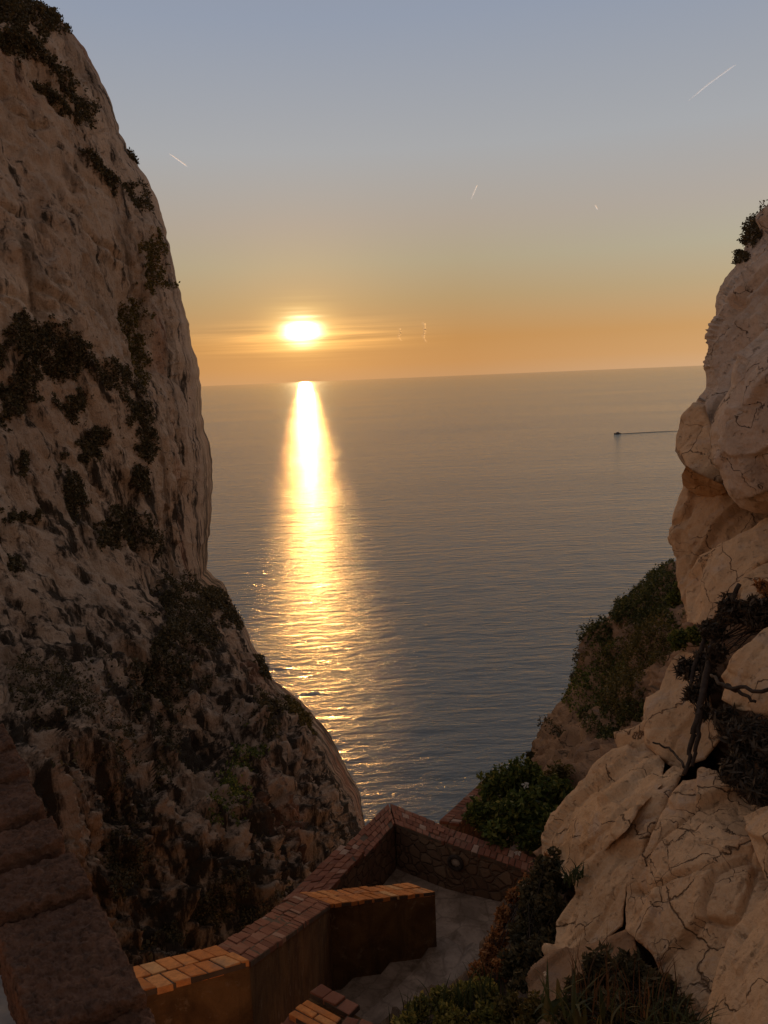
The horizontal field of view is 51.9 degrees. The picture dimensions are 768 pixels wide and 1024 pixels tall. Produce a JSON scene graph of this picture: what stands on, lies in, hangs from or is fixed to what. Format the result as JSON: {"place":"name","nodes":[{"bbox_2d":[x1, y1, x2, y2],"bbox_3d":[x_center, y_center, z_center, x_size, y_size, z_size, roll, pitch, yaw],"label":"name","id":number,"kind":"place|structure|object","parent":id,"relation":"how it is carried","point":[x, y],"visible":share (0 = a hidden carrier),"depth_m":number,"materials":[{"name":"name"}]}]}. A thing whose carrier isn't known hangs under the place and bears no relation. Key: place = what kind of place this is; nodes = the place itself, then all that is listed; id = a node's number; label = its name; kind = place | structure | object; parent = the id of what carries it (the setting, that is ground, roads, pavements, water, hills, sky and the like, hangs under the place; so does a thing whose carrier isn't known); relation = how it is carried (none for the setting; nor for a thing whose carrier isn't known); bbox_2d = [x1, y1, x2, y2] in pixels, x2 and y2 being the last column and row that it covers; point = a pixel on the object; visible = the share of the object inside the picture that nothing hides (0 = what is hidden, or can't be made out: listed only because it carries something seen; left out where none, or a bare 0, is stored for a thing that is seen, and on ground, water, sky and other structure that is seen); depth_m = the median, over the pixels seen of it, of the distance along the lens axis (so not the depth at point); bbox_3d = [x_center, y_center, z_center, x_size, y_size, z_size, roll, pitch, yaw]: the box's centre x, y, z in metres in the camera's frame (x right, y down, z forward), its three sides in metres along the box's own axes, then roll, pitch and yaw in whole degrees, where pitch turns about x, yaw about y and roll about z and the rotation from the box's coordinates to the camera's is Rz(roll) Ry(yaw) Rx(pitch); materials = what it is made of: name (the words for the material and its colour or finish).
{"place":"outdoors","nodes":[
{"label":"outdoors","id":0,"kind":"place"},
{"bbox_2d":[0,723,155,1023],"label":"parapet wall","id":1,"kind":"structure","parent":0,"point":[64,958],"depth_m":1.88,"materials":[{"name":"stone"}]},
{"bbox_2d":[0,0,364,965],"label":"cliff","id":2,"kind":"structure","parent":0,"point":[74,232],"depth_m":34.61,"materials":[{"name":"stone"}]},
{"bbox_2d":[0,507,47,576],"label":"cliff shrub","id":3,"kind":"object","parent":2,"relation":"on","point":[13,564],"visible":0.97,"depth_m":30.92,"materials":[{"name":"green plant"}]},
{"bbox_2d":[0,0,72,39],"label":"cliff shrub","id":4,"kind":"object","parent":2,"relation":"on","point":[50,16],"visible":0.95,"depth_m":44.41,"materials":[{"name":"green plant"}]},
{"bbox_2d":[0,17,87,93],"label":"cliff shrub","id":5,"kind":"object","parent":2,"relation":"on","point":[14,40],"visible":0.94,"depth_m":42.06,"materials":[{"name":"green plant"}]},
{"bbox_2d":[0,306,103,431],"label":"cliff shrub","id":6,"kind":"object","parent":2,"relation":"on","point":[36,347],"visible":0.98,"depth_m":35.23,"materials":[{"name":"green plant"}]},
{"bbox_2d":[15,449,91,526],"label":"cliff shrub","id":7,"kind":"object","parent":2,"relation":"on","point":[24,458],"visible":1,"depth_m":35.57,"materials":[{"name":"green plant"}]},
{"bbox_2d":[29,70,101,130],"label":"cliff shrub","id":8,"kind":"object","parent":2,"relation":"on","point":[45,90],"visible":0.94,"depth_m":43.93,"materials":[{"name":"green plant"}]},
{"bbox_2d":[4,651,147,798],"bbox_3d":[-9.652,6.556,24.045,4.204,4.602,6.357,-2,10,0],"label":"cliff shrub","id":9,"kind":"object","parent":2,"relation":"on","point":[32,690],"visible":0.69,"depth_m":23.94,"materials":[{"name":"green plant"}]},
{"bbox_2d":[74,421,113,462],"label":"cliff shrub","id":10,"kind":"object","parent":2,"relation":"on","point":[97,437],"visible":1,"depth_m":37.86,"materials":[{"name":"green plant"}]},
{"bbox_2d":[52,354,143,424],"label":"cliff shrub","id":11,"kind":"object","parent":2,"relation":"on","point":[105,375],"visible":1,"depth_m":39.24,"materials":[{"name":"green plant"}]},
{"bbox_2d":[78,146,125,198],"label":"cliff shrub","id":12,"kind":"object","parent":2,"relation":"on","point":[106,173],"visible":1,"depth_m":43.60,"materials":[{"name":"green plant"}]},
{"bbox_2d":[95,829,158,903],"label":"cliff shrub","id":13,"kind":"object","parent":2,"relation":"on","point":[118,869],"visible":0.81,"depth_m":21.66,"materials":[{"name":"green plant"}]},
{"bbox_2d":[92,503,166,559],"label":"cliff shrub","id":14,"kind":"object","parent":2,"relation":"on","point":[107,534],"visible":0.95,"depth_m":38.66,"materials":[{"name":"green plant"}]},
{"bbox_2d":[116,297,155,386],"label":"cliff shrub","id":15,"kind":"object","parent":2,"relation":"on","point":[136,339],"visible":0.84,"depth_m":43.72,"materials":[{"name":"green plant"}]},
{"bbox_2d":[122,147,154,213],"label":"cliff shrub","id":16,"kind":"object","parent":2,"relation":"on","point":[128,188],"visible":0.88,"depth_m":48.45,"materials":[{"name":"green plant"}]},
{"bbox_2d":[122,384,160,464],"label":"cliff shrub","id":17,"kind":"object","parent":2,"relation":"on","point":[145,442],"visible":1,"depth_m":41.20,"materials":[{"name":"green plant"}]},
{"bbox_2d":[130,462,152,495],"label":"cliff shrub","id":18,"kind":"object","parent":2,"relation":"on","point":[138,471],"visible":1,"depth_m":40.60,"materials":[{"name":"green plant"}]},
{"bbox_2d":[136,226,179,295],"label":"cliff shrub","id":19,"kind":"object","parent":2,"relation":"on","point":[159,275],"visible":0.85,"depth_m":47.16,"materials":[{"name":"green plant"}]},
{"bbox_2d":[144,706,184,815],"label":"cliff shrub","id":20,"kind":"object","parent":2,"relation":"on","point":[161,768],"visible":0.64,"depth_m":26.98,"materials":[{"name":"green plant"}]},
{"bbox_2d":[114,569,221,722],"bbox_3d":[-9.639,5.326,38.335,3.527,4.112,19.951,-4,10,-8],"label":"cliff shrub","id":21,"kind":"object","parent":2,"relation":"on","point":[165,641],"visible":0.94,"depth_m":34.54,"materials":[{"name":"green plant"}]},
{"bbox_2d":[0,376,362,960],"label":"ground cover","id":22,"kind":"object","parent":2,"relation":"on","point":[150,954],"visible":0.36,"depth_m":25.97,"materials":[{"name":"green plant"}]},
{"bbox_2d":[201,585,244,630],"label":"cliff shrub","id":23,"kind":"object","parent":2,"relation":"on","point":[221,599],"visible":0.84,"depth_m":44.84,"materials":[{"name":"green plant"}]},
{"bbox_2d":[205,721,269,826],"bbox_3d":[-5.555,9.958,29.711,1.918,2.456,8.833,-3,10,-3],"label":"cliff shrub","id":24,"kind":"object","parent":2,"relation":"on","point":[236,792],"visible":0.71,"depth_m":28.11,"materials":[{"name":"green plant"}]},
{"bbox_2d":[252,654,272,679],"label":"cliff shrub","id":25,"kind":"object","parent":2,"relation":"on","point":[263,671],"visible":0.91,"depth_m":44.40,"materials":[{"name":"green plant"}]},
{"bbox_2d":[249,685,289,740],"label":"cliff shrub","id":26,"kind":"object","parent":2,"relation":"on","point":[262,701],"visible":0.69,"depth_m":35.95,"materials":[{"name":"green plant"}]},
{"bbox_2d":[284,694,317,735],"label":"cliff shrub","id":27,"kind":"object","parent":2,"relation":"on","point":[294,705],"visible":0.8,"depth_m":42.14,"materials":[{"name":"green plant"}]},
{"bbox_2d":[39,0,767,385],"label":"sky","id":28,"kind":"structure","parent":0,"point":[343,189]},
{"bbox_2d":[335,937,479,1023],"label":"steps","id":29,"kind":"structure","parent":0,"point":[374,997],"depth_m":11.33,"materials":[{"name":"grey concrete"}]},
{"bbox_2d":[201,366,705,825],"bbox_3d":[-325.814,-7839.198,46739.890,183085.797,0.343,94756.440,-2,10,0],"label":"sea","id":30,"kind":"structure","parent":0,"point":[422,579],"depth_m":487.02,"materials":[{"name":"liquid"}]},
{"bbox_2d":[379,899,554,1023],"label":"earth bank","id":31,"kind":"structure","parent":0,"point":[395,1011],"depth_m":7.57,"materials":[{"name":"soil"}]},
{"bbox_2d":[281,984,373,1023],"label":"brick step","id":32,"kind":"object","parent":31,"relation":"on","point":[323,1004],"visible":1,"depth_m":6.82,"materials":[{"name":"brick"}]},
{"bbox_2d":[388,958,502,1023],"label":"grass clump","id":33,"kind":"object","parent":31,"relation":"on","point":[456,991],"visible":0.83,"depth_m":6.42,"materials":[{"name":"green plant"}]},
{"bbox_2d":[390,975,508,1023],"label":"green weeds","id":34,"kind":"object","parent":31,"relation":"on","point":[486,1014],"visible":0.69,"depth_m":6.35,"materials":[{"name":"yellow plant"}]},
{"bbox_2d":[467,851,549,983],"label":"dry weeds","id":35,"kind":"object","parent":31,"relation":"on","point":[498,938],"visible":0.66,"depth_m":8.03,"materials":[{"name":"brown plant"}]},
{"bbox_2d":[493,988,544,1023],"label":"olive weeds","id":36,"kind":"object","parent":31,"relation":"on","point":[513,1008],"visible":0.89,"depth_m":6.07,"materials":[{"name":"green plant"}]},
{"bbox_2d":[497,846,570,995],"bbox_3d":[1.452,3.945,7.493,0.683,0.853,1.694,2,11,24],"label":"shrub","id":37,"kind":"object","parent":31,"relation":"on","point":[542,904],"visible":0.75,"depth_m":7.57,"materials":[{"name":"green plant"}]},
{"bbox_2d":[526,930,636,1023],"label":"rock","id":38,"kind":"object","parent":31,"relation":"on","point":[559,966],"visible":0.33,"depth_m":6.25,"materials":[{"name":"warm limestone"}]},
{"bbox_2d":[551,940,700,1023],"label":"shrub","id":39,"kind":"object","parent":38,"relation":"on","point":[627,961],"visible":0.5,"depth_m":5.22,"materials":[{"name":"green plant"}]},
{"bbox_2d":[507,561,686,857],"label":"hillside","id":40,"kind":"structure","parent":0,"point":[576,745],"depth_m":19.89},
{"bbox_2d":[383,865,500,946],"bbox_3d":[1.124,6.566,13.346,3.500,0.022,2.300,-2,10,0],"label":"landing","id":41,"kind":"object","parent":40,"relation":"on","point":[463,920],"visible":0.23,"depth_m":13.03,"materials":[{"name":"grey concrete"}]},
{"bbox_2d":[133,883,436,1023],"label":"parapet wall","id":42,"kind":"structure","parent":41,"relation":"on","point":[277,964],"depth_m":9.10,"materials":[{"name":"brick"}]},
{"bbox_2d":[281,804,395,903],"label":"parapet wall","id":43,"kind":"structure","parent":41,"relation":"on","point":[365,855],"depth_m":13.28,"materials":[{"name":"brick"}]},
{"bbox_2d":[390,804,535,901],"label":"parapet wall","id":44,"kind":"structure","parent":41,"relation":"on","point":[430,851],"depth_m":13.53,"materials":[{"name":"brick"}]},
{"bbox_2d":[439,778,500,839],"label":"parapet wall","id":45,"kind":"structure","parent":40,"relation":"on","point":[451,819],"depth_m":16.27,"materials":[{"name":"brick"}]},
{"bbox_2d":[460,753,573,854],"bbox_3d":[2.466,5.359,14.526,2.157,1.149,2.420,-2,10,0],"label":"garden bush","id":46,"kind":"object","parent":40,"relation":"on","point":[522,816],"visible":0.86,"depth_m":14.26,"materials":[{"name":"green plant"}]},
{"bbox_2d":[525,750,535,758],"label":"hill bush","id":47,"kind":"object","parent":40,"relation":"on","point":[531,754],"visible":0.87,"depth_m":21.44,"materials":[{"name":"green plant"}]},
{"bbox_2d":[544,759,575,795],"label":"brown bush","id":48,"kind":"object","parent":40,"relation":"on","point":[562,771],"visible":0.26,"depth_m":15.54,"materials":[{"name":"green plant"}]},
{"bbox_2d":[537,649,589,738],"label":"hill bush","id":49,"kind":"object","parent":40,"relation":"on","point":[581,714],"visible":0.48,"depth_m":22.32,"materials":[{"name":"green plant"}]},
{"bbox_2d":[561,632,625,721],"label":"hill bush","id":50,"kind":"object","parent":40,"relation":"on","point":[587,679],"visible":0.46,"depth_m":22.46,"materials":[{"name":"green plant"}]},
{"bbox_2d":[577,691,643,739],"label":"hill bush","id":51,"kind":"object","parent":40,"relation":"on","point":[608,731],"visible":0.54,"depth_m":17.79,"materials":[{"name":"green plant"}]},
{"bbox_2d":[576,558,682,664],"bbox_3d":[7.572,3.387,24.395,3.210,3.553,10.178,1,10,19],"label":"hill bush","id":52,"kind":"object","parent":40,"relation":"on","point":[621,606],"visible":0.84,"depth_m":23.65,"materials":[{"name":"green plant"}]},
{"bbox_2d":[574,601,685,730],"bbox_3d":[6.841,3.502,22.250,2.531,3.259,12.118,-1,10,8],"label":"hill bush","id":53,"kind":"object","parent":40,"relation":"on","point":[626,677],"visible":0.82,"depth_m":19.32,"materials":[{"name":"green plant"}]},
{"bbox_2d":[533,613,767,1023],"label":"rocky slope","id":54,"kind":"structure","parent":0,"point":[713,758],"depth_m":8.79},
{"bbox_2d":[533,957,605,1023],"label":"grass clump","id":55,"kind":"object","parent":54,"relation":"on","point":[549,1005],"visible":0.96,"depth_m":5.01,"materials":[{"name":"green plant"}]},
{"bbox_2d":[541,742,663,873],"bbox_3d":[2.366,3.321,8.621,1.303,1.905,3.185,0,10,14],"label":"rock","id":56,"kind":"object","parent":54,"relation":"on","point":[591,814],"visible":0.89,"depth_m":7.92,"materials":[{"name":"stone"}]},
{"bbox_2d":[652,742,684,768],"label":"dead branch","id":57,"kind":"object","parent":56,"relation":"on","point":[675,755],"visible":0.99,"depth_m":7.83,"materials":[{"name":"brown wood"}]},
{"bbox_2d":[585,744,633,777],"bbox_3d":[2.809,3.197,9.634,0.703,0.980,1.262,0,10,16],"label":"rock","id":58,"kind":"object","parent":54,"relation":"on","point":[613,755],"visible":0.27,"depth_m":9.39,"materials":[{"name":"stone"}]},
{"bbox_2d":[542,766,683,954],"bbox_3d":[2.270,3.444,7.766,1.130,1.980,2.731,4,12,35],"label":"rock","id":59,"kind":"object","parent":54,"relation":"on","point":[593,912],"visible":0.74,"depth_m":6.91,"materials":[{"name":"stone"}]},
{"bbox_2d":[548,858,589,887],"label":"grass clump","id":60,"kind":"object","parent":59,"relation":"on","point":[574,872],"visible":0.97,"depth_m":7.14,"materials":[{"name":"green plant"}]},
{"bbox_2d":[567,929,677,1023],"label":"grass clump","id":61,"kind":"object","parent":54,"relation":"on","point":[607,988],"visible":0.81,"depth_m":4.83,"materials":[{"name":"green plant"}]},
{"bbox_2d":[613,719,644,747],"bbox_3d":[3.230,2.828,9.934,0.662,0.971,1.498,1,10,19],"label":"rock","id":62,"kind":"object","parent":54,"relation":"on","point":[633,737],"visible":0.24,"depth_m":9.63,"materials":[{"name":"stone"}]},
{"bbox_2d":[643,650,719,766],"bbox_3d":[3.395,2.262,9.054,0.788,1.453,2.512,1,10,18],"label":"rock","id":63,"kind":"object","parent":54,"relation":"on","point":[668,716],"visible":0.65,"depth_m":8.39,"materials":[{"name":"stone"}]},
{"bbox_2d":[667,624,708,651],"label":"mossy bush","id":64,"kind":"object","parent":63,"relation":"on","point":[677,639],"visible":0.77,"depth_m":8.90,"materials":[{"name":"green plant"}]},
{"bbox_2d":[625,767,767,1023],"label":"rock","id":65,"kind":"object","parent":54,"relation":"on","point":[697,887],"visible":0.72,"depth_m":5.54,"materials":[{"name":"stone"}]},
{"bbox_2d":[708,702,767,805],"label":"dry bush","id":66,"kind":"object","parent":65,"relation":"on","point":[746,736],"visible":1,"depth_m":6.03,"materials":[{"name":"grey plant"}]},
{"bbox_2d":[744,806,767,880],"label":"rock","id":67,"kind":"object","parent":65,"relation":"on","point":[756,828],"visible":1,"depth_m":5.33,"materials":[{"name":"stone"}]},
{"bbox_2d":[672,647,721,722],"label":"shrub","id":68,"kind":"object","parent":54,"relation":"on","point":[682,668],"visible":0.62,"depth_m":7.88,"materials":[{"name":"plant"}]},
{"bbox_2d":[667,486,767,622],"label":"rock","id":69,"kind":"object","parent":54,"relation":"on","point":[701,525],"visible":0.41,"depth_m":11.88,"materials":[{"name":"stone"}]},
{"bbox_2d":[665,581,681,606],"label":"hill bush","id":70,"kind":"object","parent":69,"relation":"on","point":[673,598],"visible":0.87,"depth_m":13.44,"materials":[{"name":"green plant"}]},
{"bbox_2d":[682,465,725,496],"bbox_3d":[4.940,-0.486,12.195,0.629,0.777,2.642,1,10,21],"label":"rock","id":71,"kind":"object","parent":69,"relation":"on","point":[696,483],"visible":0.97,"depth_m":11.65,"materials":[{"name":"stone"}]},
{"bbox_2d":[676,402,722,483],"bbox_3d":[5.134,-1.127,12.804,0.730,1.259,2.626,1,10,21],"label":"rock","id":72,"kind":"object","parent":71,"relation":"on","point":[693,445],"visible":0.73,"depth_m":12.23,"materials":[{"name":"stone"}]},
{"bbox_2d":[686,517,767,623],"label":"rock","id":73,"kind":"object","parent":54,"relation":"on","point":[729,565],"visible":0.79,"depth_m":9.28,"materials":[{"name":"stone"}]},
{"bbox_2d":[709,329,767,513],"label":"rock","id":74,"kind":"object","parent":73,"relation":"on","point":[738,435],"visible":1,"depth_m":9.37,"materials":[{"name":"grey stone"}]},
{"bbox_2d":[707,891,767,1023],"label":"rock","id":75,"kind":"object","parent":54,"relation":"on","point":[740,984],"visible":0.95,"depth_m":4.52,"materials":[{"name":"stone"}]},
{"bbox_2d":[537,963,728,1023],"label":"grass clump","id":76,"kind":"object","parent":75,"relation":"on","point":[684,1017],"visible":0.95,"depth_m":4.55,"materials":[{"name":"green plant"}]},
{"bbox_2d":[721,627,767,716],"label":"rock","id":77,"kind":"object","parent":54,"relation":"on","point":[748,664],"visible":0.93,"depth_m":6.67,"materials":[{"name":"stone"}]},
{"bbox_2d":[710,674,767,702],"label":"dead branch","id":78,"kind":"object","parent":77,"relation":"on","point":[735,689],"visible":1,"depth_m":6.30,"materials":[{"name":"brown wood"}]},
{"bbox_2d":[736,563,767,604],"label":"rock","id":79,"kind":"object","parent":54,"relation":"on","point":[747,581],"visible":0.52,"depth_m":8.34,"materials":[{"name":"stone"}]},
{"bbox_2d":[682,583,740,774],"bbox_3d":[3.153,1.568,7.816,0.324,1.410,1.766,5,12,36],"label":"dead branch","id":80,"kind":"object","parent":79,"relation":"hanging from","point":[696,725],"visible":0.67,"depth_m":7.55,"materials":[{"name":"brown wood"}]},
{"bbox_2d":[696,591,767,665],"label":"dry bush","id":81,"kind":"object","parent":79,"relation":"on","point":[751,612],"visible":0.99,"depth_m":7.88,"materials":[{"name":"grey plant"}]},
{"bbox_2d":[750,578,767,599],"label":"dry bush","id":82,"kind":"object","parent":54,"relation":"on","point":[761,585],"visible":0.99,"depth_m":7.96,"materials":[{"name":"brown plant"}]},
{"bbox_2d":[675,204,767,485],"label":"cliff shoulder","id":83,"kind":"object","parent":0,"point":[738,323],"visible":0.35,"depth_m":15.11},
{"bbox_2d":[731,199,767,264],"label":"shoulder shrub","id":84,"kind":"object","parent":83,"relation":"on","point":[741,254],"visible":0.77,"depth_m":17.25,"materials":[{"name":"green plant"}]}
]}

